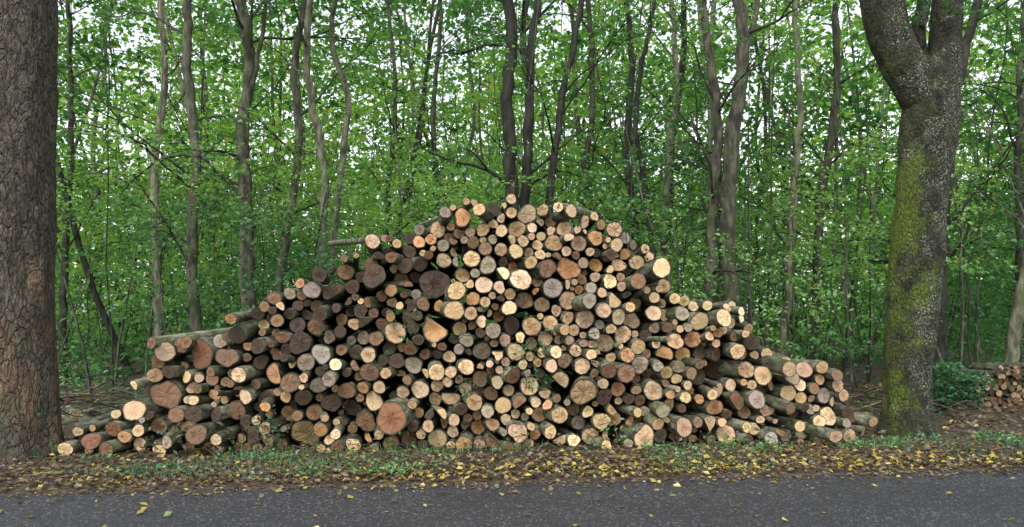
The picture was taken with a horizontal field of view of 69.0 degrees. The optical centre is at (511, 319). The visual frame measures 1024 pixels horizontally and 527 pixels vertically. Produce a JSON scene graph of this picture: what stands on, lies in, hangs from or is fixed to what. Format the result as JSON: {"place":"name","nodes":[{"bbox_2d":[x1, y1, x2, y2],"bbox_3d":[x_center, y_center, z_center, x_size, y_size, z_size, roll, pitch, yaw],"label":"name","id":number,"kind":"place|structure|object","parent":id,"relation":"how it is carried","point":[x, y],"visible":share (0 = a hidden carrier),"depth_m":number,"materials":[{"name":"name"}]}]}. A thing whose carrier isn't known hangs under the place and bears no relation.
{"place":"outdoors","nodes":[
{"label":"outdoors","id":0,"kind":"place"},
{"bbox_2d":[0,470,1023,526],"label":"road","id":1,"kind":"structure","parent":0,"point":[983,499],"depth_m":6.39,"materials":[{"name":"grey asphalt"}]},
{"bbox_2d":[0,322,1023,493],"bbox_3d":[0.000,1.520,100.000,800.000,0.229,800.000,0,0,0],"label":"ground","id":2,"kind":"structure","parent":0,"point":[340,483],"depth_m":8.28,"materials":[{"name":"brown soil"}]},
{"bbox_2d":[0,0,64,463],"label":"roadside tree","id":3,"kind":"object","parent":2,"relation":"on","point":[29,369],"visible":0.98,"depth_m":8.39,"materials":[{"name":"brown plant"}]},
{"bbox_2d":[56,0,180,380],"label":"beech tree","id":4,"kind":"object","parent":2,"relation":"on","point":[62,292],"visible":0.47,"depth_m":18.98,"materials":[{"name":"green plant"}]},
{"bbox_2d":[56,0,268,336],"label":"beech tree","id":5,"kind":"object","parent":2,"relation":"on","point":[157,306],"visible":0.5,"depth_m":16.26,"materials":[{"name":"green plant"}]},
{"bbox_2d":[56,0,272,331],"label":"beech tree","id":6,"kind":"object","parent":2,"relation":"on","point":[195,322],"visible":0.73,"depth_m":14.57,"materials":[{"name":"green plant"}]},
{"bbox_2d":[128,0,427,323],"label":"beech tree","id":7,"kind":"object","parent":2,"relation":"on","point":[250,74],"visible":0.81,"depth_m":15.33,"materials":[{"name":"green plant"}]},
{"bbox_2d":[203,0,391,335],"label":"beech tree","id":8,"kind":"object","parent":2,"relation":"on","point":[316,126],"visible":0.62,"depth_m":15.39,"materials":[{"name":"green plant"}]},
{"bbox_2d":[212,0,430,292],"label":"beech tree","id":9,"kind":"object","parent":2,"relation":"on","point":[297,113],"visible":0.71,"depth_m":15.65,"materials":[{"name":"green plant"}]},
{"bbox_2d":[289,0,469,359],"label":"beech tree","id":10,"kind":"object","parent":2,"relation":"on","point":[395,90],"visible":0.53,"depth_m":19.78,"materials":[{"name":"green plant"}]},
{"bbox_2d":[383,0,519,226],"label":"beech tree","id":11,"kind":"object","parent":2,"relation":"on","point":[432,114],"visible":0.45,"depth_m":19.31,"materials":[{"name":"green plant"}]},
{"bbox_2d":[57,194,877,456],"bbox_3d":[-0.906,0.027,10.649,12.433,3.604,3.949,0,0,-6],"label":"log pile","id":12,"kind":"object","parent":2,"relation":"on","point":[675,366],"visible":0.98,"depth_m":9.39,"materials":[{"name":"brown wood"}]},
{"bbox_2d":[31,181,864,458],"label":"climbing plants","id":13,"kind":"object","parent":12,"relation":"attached to","point":[179,440],"visible":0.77,"depth_m":8.88,"materials":[{"name":"green plant"}]},
{"bbox_2d":[0,382,1023,526],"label":"fallen leaves","id":14,"kind":"object","parent":2,"relation":"on","point":[460,464],"visible":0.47,"depth_m":7.92,"materials":[{"name":"brown plant"}]},
{"bbox_2d":[0,368,1023,474],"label":"brushwood","id":15,"kind":"object","parent":2,"relation":"on","point":[109,404],"visible":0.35,"depth_m":10.47,"materials":[{"name":"brown wood"}]},
{"bbox_2d":[55,0,1023,385],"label":"distant forest","id":16,"kind":"object","parent":2,"relation":"on","point":[477,98],"visible":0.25,"depth_m":27.86,"materials":[{"name":"green plant"}]},
{"bbox_2d":[55,0,1023,418],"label":"undergrowth","id":17,"kind":"object","parent":2,"relation":"on","point":[965,318],"visible":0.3,"depth_m":14.85,"materials":[{"name":"green plant"}]},
{"bbox_2d":[59,428,1023,479],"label":"verge weeds","id":18,"kind":"object","parent":2,"relation":"on","point":[391,468],"visible":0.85,"depth_m":8.34,"materials":[{"name":"green plant"}]},
{"bbox_2d":[436,0,695,250],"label":"beech tree","id":19,"kind":"object","parent":2,"relation":"on","point":[592,109],"visible":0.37,"depth_m":16.79,"materials":[{"name":"green plant"}]},
{"bbox_2d":[397,0,759,394],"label":"beech tree","id":20,"kind":"object","parent":2,"relation":"on","point":[509,86],"visible":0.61,"depth_m":14.14,"materials":[{"name":"green plant"}]},
{"bbox_2d":[495,0,758,261],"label":"beech tree","id":21,"kind":"object","parent":2,"relation":"on","point":[638,143],"visible":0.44,"depth_m":16.45,"materials":[{"name":"green plant"}]},
{"bbox_2d":[568,0,809,278],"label":"beech tree","id":22,"kind":"object","parent":2,"relation":"on","point":[674,56],"visible":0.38,"depth_m":17.80,"materials":[{"name":"green plant"}]},
{"bbox_2d":[587,0,859,329],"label":"beech tree","id":23,"kind":"object","parent":2,"relation":"on","point":[728,275],"visible":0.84,"depth_m":14.65,"materials":[{"name":"green plant"}]},
{"bbox_2d":[717,0,926,355],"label":"beech tree","id":24,"kind":"object","parent":2,"relation":"on","point":[796,138],"visible":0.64,"depth_m":16.80,"materials":[{"name":"green plant"}]},
{"bbox_2d":[691,0,957,359],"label":"beech tree","id":25,"kind":"object","parent":2,"relation":"on","point":[830,142],"visible":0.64,"depth_m":17.51,"materials":[{"name":"green plant"}]},
{"bbox_2d":[794,0,1023,393],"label":"beech tree","id":26,"kind":"object","parent":2,"relation":"on","point":[969,34],"visible":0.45,"depth_m":15.01,"materials":[{"name":"green plant"}]},
{"bbox_2d":[859,0,1019,438],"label":"roadside tree","id":27,"kind":"object","parent":2,"relation":"on","point":[924,82],"visible":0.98,"depth_m":10.00,"materials":[{"name":"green plant"}]},
{"bbox_2d":[932,360,1002,408],"bbox_3d":[7.679,1.172,13.048,1.345,0.917,1.523,0,0,-40],"label":"shrub","id":28,"kind":"object","parent":2,"relation":"on","point":[967,376],"visible":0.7,"depth_m":12.89,"materials":[{"name":"green plant"}]},
{"bbox_2d":[948,362,1023,406],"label":"firewood stack","id":29,"kind":"object","parent":2,"relation":"on","point":[1009,388],"visible":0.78,"depth_m":13.42,"materials":[{"name":"brown wood"}]},
{"bbox_2d":[950,65,1023,362],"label":"beech tree","id":30,"kind":"object","parent":2,"relation":"on","point":[1014,336],"visible":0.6,"depth_m":14.54,"materials":[{"name":"green plant"}]},
{"bbox_2d":[955,0,1023,361],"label":"beech tree","id":31,"kind":"object","parent":2,"relation":"on","point":[1018,150],"visible":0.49,"depth_m":17.84,"materials":[{"name":"green plant"}]},
{"bbox_2d":[56,0,1023,321],"label":"sky","id":32,"kind":"structure","parent":0,"point":[857,10],"materials":[{"name":"white"}]}
]}

